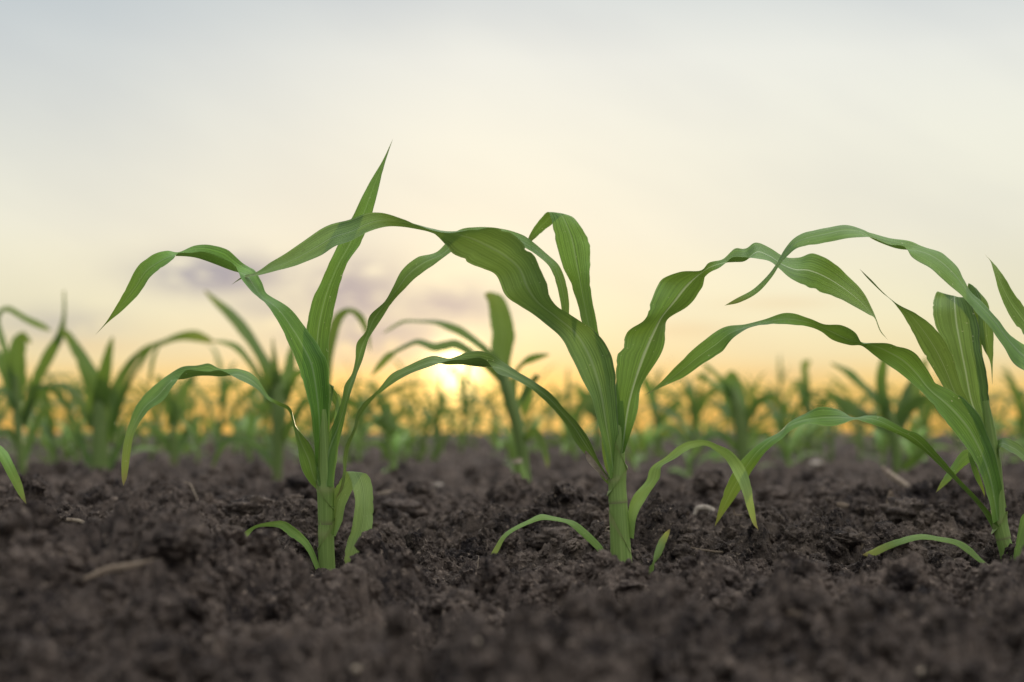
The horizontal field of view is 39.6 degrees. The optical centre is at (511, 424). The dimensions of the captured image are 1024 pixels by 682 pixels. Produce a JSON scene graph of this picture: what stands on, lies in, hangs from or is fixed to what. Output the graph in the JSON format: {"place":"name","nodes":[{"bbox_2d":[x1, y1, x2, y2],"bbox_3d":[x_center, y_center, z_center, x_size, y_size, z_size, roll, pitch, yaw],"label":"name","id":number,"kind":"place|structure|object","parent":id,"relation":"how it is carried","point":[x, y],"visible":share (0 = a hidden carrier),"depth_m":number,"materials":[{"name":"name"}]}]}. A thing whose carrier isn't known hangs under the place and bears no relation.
{"place":"outdoors","nodes":[
{"label":"outdoors","id":0,"kind":"place"},
{"bbox_2d":[0,430,1023,681],"bbox_3d":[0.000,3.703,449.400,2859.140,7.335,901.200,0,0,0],"label":"ground","id":1,"kind":"structure","parent":0,"point":[962,638],"depth_m":1.36,"materials":[{"name":"soil"}]},
{"bbox_2d":[0,446,25,502],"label":"corn plant","id":2,"kind":"object","parent":1,"relation":"on","point":[9,467],"visible":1,"depth_m":1.73,"materials":[{"name":"green plant"}]},
{"bbox_2d":[0,374,67,450],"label":"corn plant","id":3,"kind":"object","parent":1,"relation":"on","point":[5,415],"visible":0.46,"depth_m":5.65,"materials":[{"name":"green plant"}]},
{"bbox_2d":[0,291,73,474],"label":"corn plant","id":4,"kind":"object","parent":1,"relation":"on","point":[13,366],"visible":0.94,"depth_m":4.39,"materials":[{"name":"green plant"}]},
{"bbox_2d":[0,374,85,437],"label":"corn plant","id":5,"kind":"object","parent":1,"relation":"on","point":[27,429],"visible":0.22,"depth_m":8.27,"materials":[{"name":"green plant"}]},
{"bbox_2d":[33,429,69,462],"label":"corn seedling","id":6,"kind":"object","parent":1,"relation":"on","point":[47,445],"visible":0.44,"depth_m":5.72,"materials":[{"name":"green plant"}]},
{"bbox_2d":[56,428,73,458],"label":"corn seedling","id":7,"kind":"object","parent":1,"relation":"on","point":[65,442],"visible":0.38,"depth_m":6.29,"materials":[{"name":"green plant"}]},
{"bbox_2d":[3,380,128,463],"bbox_3d":[-1.805,0.024,5.516,0.636,0.391,0.371,0,0,41],"label":"corn plant","id":8,"kind":"object","parent":1,"relation":"on","point":[47,426],"visible":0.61,"depth_m":5.49,"materials":[{"name":"green plant"}]},
{"bbox_2d":[45,372,90,434],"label":"corn plant","id":9,"kind":"object","parent":1,"relation":"on","point":[72,404],"visible":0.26,"depth_m":7.70,"materials":[{"name":"green plant"}]},
{"bbox_2d":[53,416,91,463],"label":"corn seedling","id":10,"kind":"object","parent":1,"relation":"on","point":[67,428],"visible":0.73,"depth_m":5.43,"materials":[{"name":"green plant"}]},
{"bbox_2d":[34,371,147,440],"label":"corn plant","id":11,"kind":"object","parent":1,"relation":"on","point":[58,403],"visible":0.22,"depth_m":6.94,"materials":[{"name":"green plant"}]},
{"bbox_2d":[70,385,133,446],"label":"corn plant","id":12,"kind":"object","parent":1,"relation":"on","point":[123,427],"visible":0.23,"depth_m":6.13,"materials":[{"name":"green plant"}]},
{"bbox_2d":[59,417,160,464],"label":"corn seedling","id":13,"kind":"object","parent":1,"relation":"on","point":[83,421],"visible":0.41,"depth_m":4.93,"materials":[{"name":"green plant"}]},
{"bbox_2d":[83,559,154,580],"bbox_3d":[-0.325,0.120,1.177,0.057,0.017,0.009,0,0,0],"label":"straw piece","id":14,"kind":"object","parent":1,"relation":"on","point":[115,568],"visible":1,"depth_m":1.18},
{"bbox_2d":[34,330,212,471],"bbox_3d":[-1.247,-0.059,4.497,0.580,0.486,0.152,0,0,0],"label":"corn plant","id":15,"kind":"object","parent":1,"relation":"on","point":[100,407],"visible":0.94,"depth_m":4.49,"materials":[{"name":"green plant"}]},
{"bbox_2d":[121,381,200,448],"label":"corn plant","id":16,"kind":"object","parent":1,"relation":"on","point":[150,430],"visible":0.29,"depth_m":7.08,"materials":[{"name":"green plant"}]},
{"bbox_2d":[110,378,219,450],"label":"corn plant","id":17,"kind":"object","parent":1,"relation":"on","point":[160,445],"visible":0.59,"depth_m":6.90,"materials":[{"name":"green plant"}]},
{"bbox_2d":[132,375,207,465],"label":"corn plant","id":18,"kind":"object","parent":1,"relation":"on","point":[174,407],"visible":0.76,"depth_m":5.39,"materials":[{"name":"green plant"}]},
{"bbox_2d":[145,523,202,558],"bbox_3d":[-0.294,0.101,1.238,0.051,0.032,0.056,0,0,9],"label":"soil clod","id":19,"kind":"object","parent":1,"relation":"on","point":[173,540],"visible":0.98,"depth_m":1.22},
{"bbox_2d":[127,376,262,441],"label":"corn plant","id":20,"kind":"object","parent":1,"relation":"on","point":[232,385],"visible":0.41,"depth_m":8.17,"materials":[{"name":"green plant"}]},
{"bbox_2d":[187,387,208,436],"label":"corn plant","id":21,"kind":"object","parent":1,"relation":"on","point":[192,406],"visible":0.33,"depth_m":9.03,"materials":[{"name":"green plant"}]},
{"bbox_2d":[181,414,215,462],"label":"corn seedling","id":22,"kind":"object","parent":1,"relation":"on","point":[193,429],"visible":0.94,"depth_m":5.41,"materials":[{"name":"green plant"}]},
{"bbox_2d":[192,414,225,444],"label":"corn seedling","id":23,"kind":"object","parent":1,"relation":"on","point":[211,426],"visible":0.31,"depth_m":7.50,"materials":[{"name":"green plant"}]},
{"bbox_2d":[179,344,257,448],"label":"corn plant","id":24,"kind":"object","parent":1,"relation":"on","point":[224,386],"visible":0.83,"depth_m":6.04,"materials":[{"name":"green plant"}]},
{"bbox_2d":[231,412,248,452],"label":"corn seedling","id":25,"kind":"object","parent":1,"relation":"on","point":[239,428],"visible":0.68,"depth_m":6.57,"materials":[{"name":"green plant"}]},
{"bbox_2d":[193,380,300,453],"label":"corn plant","id":26,"kind":"object","parent":1,"relation":"on","point":[252,408],"visible":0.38,"depth_m":6.93,"materials":[{"name":"green plant"}]},
{"bbox_2d":[221,495,274,518],"bbox_3d":[-0.386,0.129,2.156,0.100,0.048,0.098,0,0,-23],"label":"soil clod","id":27,"kind":"object","parent":1,"relation":"on","point":[252,505],"visible":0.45,"depth_m":2.12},
{"bbox_2d":[204,290,308,481],"bbox_3d":[-0.738,-0.106,4.203,0.347,0.585,0.150,0,0,0],"label":"corn plant","id":28,"kind":"object","parent":1,"relation":"on","point":[277,386],"visible":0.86,"depth_m":4.19,"materials":[{"name":"green plant"}]},
{"bbox_2d":[243,411,269,460],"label":"corn seedling","id":29,"kind":"object","parent":1,"relation":"on","point":[251,423],"visible":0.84,"depth_m":5.16,"materials":[{"name":"green plant"}]},
{"bbox_2d":[230,371,282,437],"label":"corn plant","id":30,"kind":"object","parent":1,"relation":"on","point":[267,412],"visible":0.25,"depth_m":7.14,"materials":[{"name":"green plant"}]},
{"bbox_2d":[224,387,306,459],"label":"corn plant","id":31,"kind":"object","parent":1,"relation":"on","point":[269,437],"visible":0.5,"depth_m":5.68,"materials":[{"name":"green plant"}]},
{"bbox_2d":[270,382,349,440],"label":"corn plant","id":32,"kind":"object","parent":1,"relation":"on","point":[301,390],"visible":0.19,"depth_m":8.12,"materials":[{"name":"green plant"}]},
{"bbox_2d":[269,393,364,452],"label":"corn plant","id":33,"kind":"object","parent":1,"relation":"on","point":[308,436],"visible":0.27,"depth_m":6.92,"materials":[{"name":"green plant"}]},
{"bbox_2d":[97,142,568,569],"bbox_3d":[-0.223,-0.082,1.789,0.609,0.580,0.132,0,0,-6],"label":"corn plant","id":34,"kind":"object","parent":1,"relation":"on","point":[309,345],"visible":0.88,"depth_m":1.79,"materials":[{"name":"green plant"}]},
{"bbox_2d":[300,308,370,430],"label":"corn plant","id":35,"kind":"object","parent":1,"relation":"on","point":[338,318],"visible":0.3,"depth_m":3.67,"materials":[{"name":"green plant"}]},
{"bbox_2d":[261,381,434,464],"bbox_3d":[-0.652,0.022,5.492,0.759,0.386,0.213,0,0,-30],"label":"corn plant","id":36,"kind":"object","parent":1,"relation":"on","point":[385,395],"visible":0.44,"depth_m":5.53,"materials":[{"name":"green plant"}]},
{"bbox_2d":[330,359,372,436],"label":"corn plant","id":37,"kind":"object","parent":1,"relation":"on","point":[365,391],"visible":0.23,"depth_m":7.61,"materials":[{"name":"green plant"}]},
{"bbox_2d":[341,391,373,454],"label":"corn plant","id":38,"kind":"object","parent":1,"relation":"on","point":[361,428],"visible":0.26,"depth_m":6.16,"materials":[{"name":"green plant"}]},
{"bbox_2d":[342,410,401,461],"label":"corn seedling","id":39,"kind":"object","parent":1,"relation":"on","point":[358,453],"visible":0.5,"depth_m":5.58,"materials":[{"name":"green plant"}]},
{"bbox_2d":[358,425,416,472],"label":"corn seedling","id":40,"kind":"object","parent":1,"relation":"on","point":[396,444],"visible":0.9,"depth_m":4.65,"materials":[{"name":"green plant"}]},
{"bbox_2d":[363,381,415,461],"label":"corn plant","id":41,"kind":"object","parent":1,"relation":"on","point":[388,420],"visible":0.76,"depth_m":5.79,"materials":[{"name":"green plant"}]},
{"bbox_2d":[382,425,419,460],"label":"corn seedling","id":42,"kind":"object","parent":1,"relation":"on","point":[409,440],"visible":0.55,"depth_m":5.94,"materials":[{"name":"green plant"}]},
{"bbox_2d":[377,498,427,519],"bbox_3d":[-0.179,0.145,2.341,0.098,0.048,0.071,0,0,34],"label":"soil clod","id":43,"kind":"object","parent":1,"relation":"on","point":[414,509],"visible":0.59,"depth_m":2.32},
{"bbox_2d":[346,397,475,461],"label":"corn plant","id":44,"kind":"object","parent":1,"relation":"on","point":[422,452],"visible":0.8,"depth_m":5.59,"materials":[{"name":"green plant"}]},
{"bbox_2d":[377,392,448,441],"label":"corn plant","id":45,"kind":"object","parent":1,"relation":"on","point":[415,397],"visible":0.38,"depth_m":8.08,"materials":[{"name":"green plant"}]},
{"bbox_2d":[354,381,472,450],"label":"corn plant","id":46,"kind":"object","parent":1,"relation":"on","point":[425,420],"visible":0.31,"depth_m":6.89,"materials":[{"name":"green plant"}]},
{"bbox_2d":[392,358,444,429],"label":"corn plant","id":47,"kind":"object","parent":1,"relation":"on","point":[412,398],"visible":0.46,"depth_m":8.97,"materials":[{"name":"green plant"}]},
{"bbox_2d":[414,373,469,460],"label":"corn plant","id":48,"kind":"object","parent":1,"relation":"on","point":[436,426],"visible":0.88,"depth_m":5.70,"materials":[{"name":"green plant"}]},
{"bbox_2d":[399,399,491,453],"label":"corn plant","id":49,"kind":"object","parent":1,"relation":"on","point":[466,406],"visible":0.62,"depth_m":6.84,"materials":[{"name":"green plant"}]},
{"bbox_2d":[371,292,549,481],"bbox_3d":[-0.116,-0.062,3.295,0.408,0.491,0.145,0,0,0],"label":"corn plant","id":50,"kind":"object","parent":1,"relation":"on","point":[503,333],"visible":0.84,"depth_m":3.29,"materials":[{"name":"green plant"}]},
{"bbox_2d":[441,417,482,451],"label":"corn seedling","id":51,"kind":"object","parent":1,"relation":"on","point":[467,431],"visible":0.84,"depth_m":7.05,"materials":[{"name":"green plant"}]},
{"bbox_2d":[445,347,480,446],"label":"corn plant","id":52,"kind":"object","parent":1,"relation":"on","point":[463,387],"visible":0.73,"depth_m":7.25,"materials":[{"name":"green plant"}]},
{"bbox_2d":[419,373,524,439],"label":"corn plant","id":53,"kind":"object","parent":1,"relation":"on","point":[485,406],"visible":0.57,"depth_m":8.15,"materials":[{"name":"green plant"}]},
{"bbox_2d":[469,418,504,449],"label":"corn seedling","id":54,"kind":"object","parent":1,"relation":"on","point":[495,430],"visible":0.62,"depth_m":6.42,"materials":[{"name":"green plant"}]},
{"bbox_2d":[454,385,533,434],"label":"corn plant","id":55,"kind":"object","parent":1,"relation":"on","point":[503,416],"visible":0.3,"depth_m":9.59,"materials":[{"name":"green plant"}]},
{"bbox_2d":[498,425,516,471],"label":"corn seedling","id":56,"kind":"object","parent":1,"relation":"on","point":[511,448],"visible":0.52,"depth_m":4.75,"materials":[{"name":"green plant"}]},
{"bbox_2d":[0,459,1023,681],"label":"soil crumbs","id":57,"kind":"object","parent":1,"relation":"on","point":[167,654],"visible":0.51,"depth_m":1.37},
{"bbox_2d":[442,380,583,452],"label":"corn plant","id":58,"kind":"object","parent":1,"relation":"on","point":[527,417],"visible":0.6,"depth_m":5.52,"materials":[{"name":"green plant"}]},
{"bbox_2d":[469,396,580,451],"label":"corn plant","id":59,"kind":"object","parent":1,"relation":"on","point":[545,409],"visible":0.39,"depth_m":6.95,"materials":[{"name":"green plant"}]},
{"bbox_2d":[473,363,585,439],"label":"corn plant","id":60,"kind":"object","parent":1,"relation":"on","point":[530,408],"visible":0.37,"depth_m":8.32,"materials":[{"name":"green plant"}]},
{"bbox_2d":[524,409,556,450],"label":"corn seedling","id":61,"kind":"object","parent":1,"relation":"on","point":[534,436],"visible":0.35,"depth_m":7.12,"materials":[{"name":"green plant"}]},
{"bbox_2d":[518,383,575,432],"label":"corn plant","id":62,"kind":"object","parent":1,"relation":"on","point":[549,422],"visible":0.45,"depth_m":9.47,"materials":[{"name":"green plant"}]},
{"bbox_2d":[530,526,574,548],"bbox_3d":[0.079,0.165,2.046,0.109,0.038,0.097,0,0,-15],"label":"soil clod","id":63,"kind":"object","parent":1,"relation":"on","point":[543,536],"visible":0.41,"depth_m":2.03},
{"bbox_2d":[234,212,883,573],"bbox_3d":[0.068,-0.035,1.781,0.816,0.488,0.206,0,0,6],"label":"corn plant","id":64,"kind":"object","parent":1,"relation":"on","point":[508,260],"visible":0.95,"depth_m":1.78,"materials":[{"name":"green plant"}]},
{"bbox_2d":[541,379,586,433],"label":"corn plant","id":65,"kind":"object","parent":1,"relation":"on","point":[556,395],"visible":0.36,"depth_m":8.85,"materials":[{"name":"green plant"}]},
{"bbox_2d":[547,368,589,453],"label":"corn plant","id":66,"kind":"object","parent":1,"relation":"on","point":[580,401],"visible":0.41,"depth_m":6.09,"materials":[{"name":"green plant"}]},
{"bbox_2d":[539,408,597,459],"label":"corn seedling","id":67,"kind":"object","parent":1,"relation":"on","point":[574,446],"visible":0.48,"depth_m":5.82,"materials":[{"name":"green plant"}]},
{"bbox_2d":[572,383,600,451],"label":"corn plant","id":68,"kind":"object","parent":1,"relation":"on","point":[587,405],"visible":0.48,"depth_m":6.19,"materials":[{"name":"green plant"}]},
{"bbox_2d":[617,579,641,590],"bbox_3d":[0.119,0.167,1.481,0.030,0.012,0.036,0,0,-40],"label":"soil clod","id":69,"kind":"object","parent":1,"relation":"on","point":[626,584],"visible":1,"depth_m":1.47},
{"bbox_2d":[625,433,645,469],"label":"corn seedling","id":70,"kind":"object","parent":1,"relation":"on","point":[631,443],"visible":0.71,"depth_m":4.80,"materials":[{"name":"green plant"}]},
{"bbox_2d":[630,422,675,461],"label":"corn seedling","id":71,"kind":"object","parent":1,"relation":"on","point":[646,438],"visible":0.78,"depth_m":5.79,"materials":[{"name":"green plant"}]},
{"bbox_2d":[635,376,689,455],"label":"corn plant","id":72,"kind":"object","parent":1,"relation":"on","point":[659,418],"visible":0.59,"depth_m":5.99,"materials":[{"name":"green plant"}]},
{"bbox_2d":[638,358,713,441],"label":"corn plant","id":73,"kind":"object","parent":1,"relation":"on","point":[657,378],"visible":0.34,"depth_m":8.02,"materials":[{"name":"green plant"}]},
{"bbox_2d":[667,369,712,441],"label":"corn plant","id":74,"kind":"object","parent":1,"relation":"on","point":[696,401],"visible":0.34,"depth_m":7.43,"materials":[{"name":"green plant"}]},
{"bbox_2d":[641,371,739,440],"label":"corn plant","id":75,"kind":"object","parent":1,"relation":"on","point":[711,388],"visible":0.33,"depth_m":8.14,"materials":[{"name":"green plant"}]},
{"bbox_2d":[668,435,720,476],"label":"corn seedling","id":76,"kind":"object","parent":1,"relation":"on","point":[688,459],"visible":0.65,"depth_m":4.64,"materials":[{"name":"green plant"}]},
{"bbox_2d":[642,386,755,440],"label":"corn plant","id":77,"kind":"object","parent":1,"relation":"on","point":[672,394],"visible":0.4,"depth_m":6.88,"materials":[{"name":"green plant"}]},
{"bbox_2d":[637,377,762,459],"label":"corn plant","id":78,"kind":"object","parent":1,"relation":"on","point":[691,406],"visible":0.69,"depth_m":5.57,"materials":[{"name":"green plant"}]},
{"bbox_2d":[705,424,773,460],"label":"corn seedling","id":79,"kind":"object","parent":1,"relation":"on","point":[753,431],"visible":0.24,"depth_m":5.54,"materials":[{"name":"green plant"}]},
{"bbox_2d":[693,363,786,460],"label":"corn plant","id":80,"kind":"object","parent":1,"relation":"on","point":[729,387],"visible":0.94,"depth_m":4.59,"materials":[{"name":"green plant"}]},
{"bbox_2d":[707,371,783,441],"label":"corn plant","id":81,"kind":"object","parent":1,"relation":"on","point":[763,415],"visible":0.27,"depth_m":5.70,"materials":[{"name":"green plant"}]},
{"bbox_2d":[699,392,792,450],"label":"corn plant","id":82,"kind":"object","parent":1,"relation":"on","point":[764,419],"visible":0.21,"depth_m":7.02,"materials":[{"name":"green plant"}]},
{"bbox_2d":[713,374,797,432],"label":"corn plant","id":83,"kind":"object","parent":1,"relation":"on","point":[748,390],"visible":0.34,"depth_m":9.59,"materials":[{"name":"green plant"}]},
{"bbox_2d":[715,391,824,462],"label":"corn plant","id":84,"kind":"object","parent":1,"relation":"on","point":[781,425],"visible":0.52,"depth_m":5.57,"materials":[{"name":"green plant"}]},
{"bbox_2d":[753,486,789,502],"bbox_3d":[0.529,0.145,2.905,0.078,0.041,0.082,0,0,18],"label":"soil clod","id":85,"kind":"object","parent":1,"relation":"on","point":[764,493],"visible":0.67,"depth_m":2.88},
{"bbox_2d":[751,412,825,468],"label":"corn seedling","id":86,"kind":"object","parent":1,"relation":"on","point":[787,452],"visible":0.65,"depth_m":5.11,"materials":[{"name":"green plant"}]},
{"bbox_2d":[766,355,811,417],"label":"corn plant","id":87,"kind":"object","parent":1,"relation":"on","point":[792,388],"visible":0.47,"depth_m":8.86,"materials":[{"name":"green plant"}]},
{"bbox_2d":[742,386,842,440],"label":"corn plant","id":88,"kind":"object","parent":1,"relation":"on","point":[762,391],"visible":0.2,"depth_m":8.23,"materials":[{"name":"green plant"}]},
{"bbox_2d":[773,360,829,456],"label":"corn plant","id":89,"kind":"object","parent":1,"relation":"on","point":[803,390],"visible":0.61,"depth_m":5.59,"materials":[{"name":"green plant"}]},
{"bbox_2d":[772,416,850,460],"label":"corn seedling","id":90,"kind":"object","parent":1,"relation":"on","point":[808,428],"visible":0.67,"depth_m":5.43,"materials":[{"name":"green plant"}]},
{"bbox_2d":[789,395,870,460],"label":"corn plant","id":91,"kind":"object","parent":1,"relation":"on","point":[830,442],"visible":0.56,"depth_m":5.71,"materials":[{"name":"green plant"}]},
{"bbox_2d":[644,272,1023,562],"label":"corn plant","id":92,"kind":"object","parent":1,"relation":"on","point":[952,352],"visible":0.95,"depth_m":1.79,"materials":[{"name":"green plant"}]},
{"bbox_2d":[818,530,864,547],"bbox_3d":[0.447,0.156,1.933,0.062,0.027,0.054,0,0,-7],"label":"soil clod","id":93,"kind":"object","parent":1,"relation":"on","point":[848,539],"visible":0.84,"depth_m":1.92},
{"bbox_2d":[814,374,898,461],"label":"corn plant","id":94,"kind":"object","parent":1,"relation":"on","point":[860,436],"visible":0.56,"depth_m":6.15,"materials":[{"name":"green plant"}]},
{"bbox_2d":[820,386,894,434],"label":"corn plant","id":95,"kind":"object","parent":1,"relation":"on","point":[854,426],"visible":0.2,"depth_m":8.33,"materials":[{"name":"green plant"}]},
{"bbox_2d":[854,429,891,464],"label":"corn seedling","id":96,"kind":"object","parent":1,"relation":"on","point":[882,439],"visible":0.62,"depth_m":5.76,"materials":[{"name":"green plant"}]},
{"bbox_2d":[726,225,1023,369],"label":"corn plant","id":97,"kind":"object","parent":1,"relation":"on","point":[944,268],"visible":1,"depth_m":1.75,"materials":[{"name":"green plant"}]},
{"bbox_2d":[828,393,921,453],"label":"corn plant","id":98,"kind":"object","parent":1,"relation":"on","point":[876,411],"visible":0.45,"depth_m":6.95,"materials":[{"name":"green plant"}]},
{"bbox_2d":[824,358,945,474],"bbox_3d":[1.134,-0.031,4.303,0.351,0.395,0.151,0,0,0],"label":"corn plant","id":99,"kind":"object","parent":1,"relation":"on","point":[911,400],"visible":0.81,"depth_m":4.29,"materials":[{"name":"green plant"}]},
{"bbox_2d":[851,393,932,461],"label":"corn plant","id":100,"kind":"object","parent":1,"relation":"on","point":[927,417],"visible":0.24,"depth_m":5.48,"materials":[{"name":"green plant"}]},
{"bbox_2d":[881,466,908,486],"bbox_3d":[0.796,0.115,2.919,0.078,0.059,0.012,0,0,19],"label":"piece of straw","id":101,"kind":"object","parent":1,"relation":"on","point":[894,477],"visible":0.79,"depth_m":2.92,"materials":[{"name":"plant"}]},
{"bbox_2d":[879,495,932,524],"bbox_3d":[0.594,0.132,2.145,0.079,0.051,0.094,0,0,9],"label":"soil clod","id":102,"kind":"object","parent":1,"relation":"on","point":[901,509],"visible":0.61,"depth_m":2.12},
{"bbox_2d":[900,420,947,465],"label":"corn seedling","id":103,"kind":"object","parent":1,"relation":"on","point":[912,450],"visible":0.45,"depth_m":4.90,"materials":[{"name":"green plant"}]},
{"bbox_2d":[901,396,1017,449],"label":"corn plant","id":104,"kind":"object","parent":1,"relation":"on","point":[957,445],"visible":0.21,"depth_m":6.96,"materials":[{"name":"green plant"}]},
{"bbox_2d":[956,363,1023,458],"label":"corn plant","id":105,"kind":"object","parent":1,"relation":"on","point":[1018,400],"visible":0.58,"depth_m":5.57,"materials":[{"name":"green plant"}]},
{"bbox_2d":[968,428,1023,463],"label":"corn seedling","id":106,"kind":"object","parent":1,"relation":"on","point":[1020,442],"visible":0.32,"depth_m":4.95,"materials":[{"name":"green plant"}]},
{"bbox_2d":[0,0,1023,434],"label":"sky","id":107,"kind":"structure","parent":0,"point":[678,135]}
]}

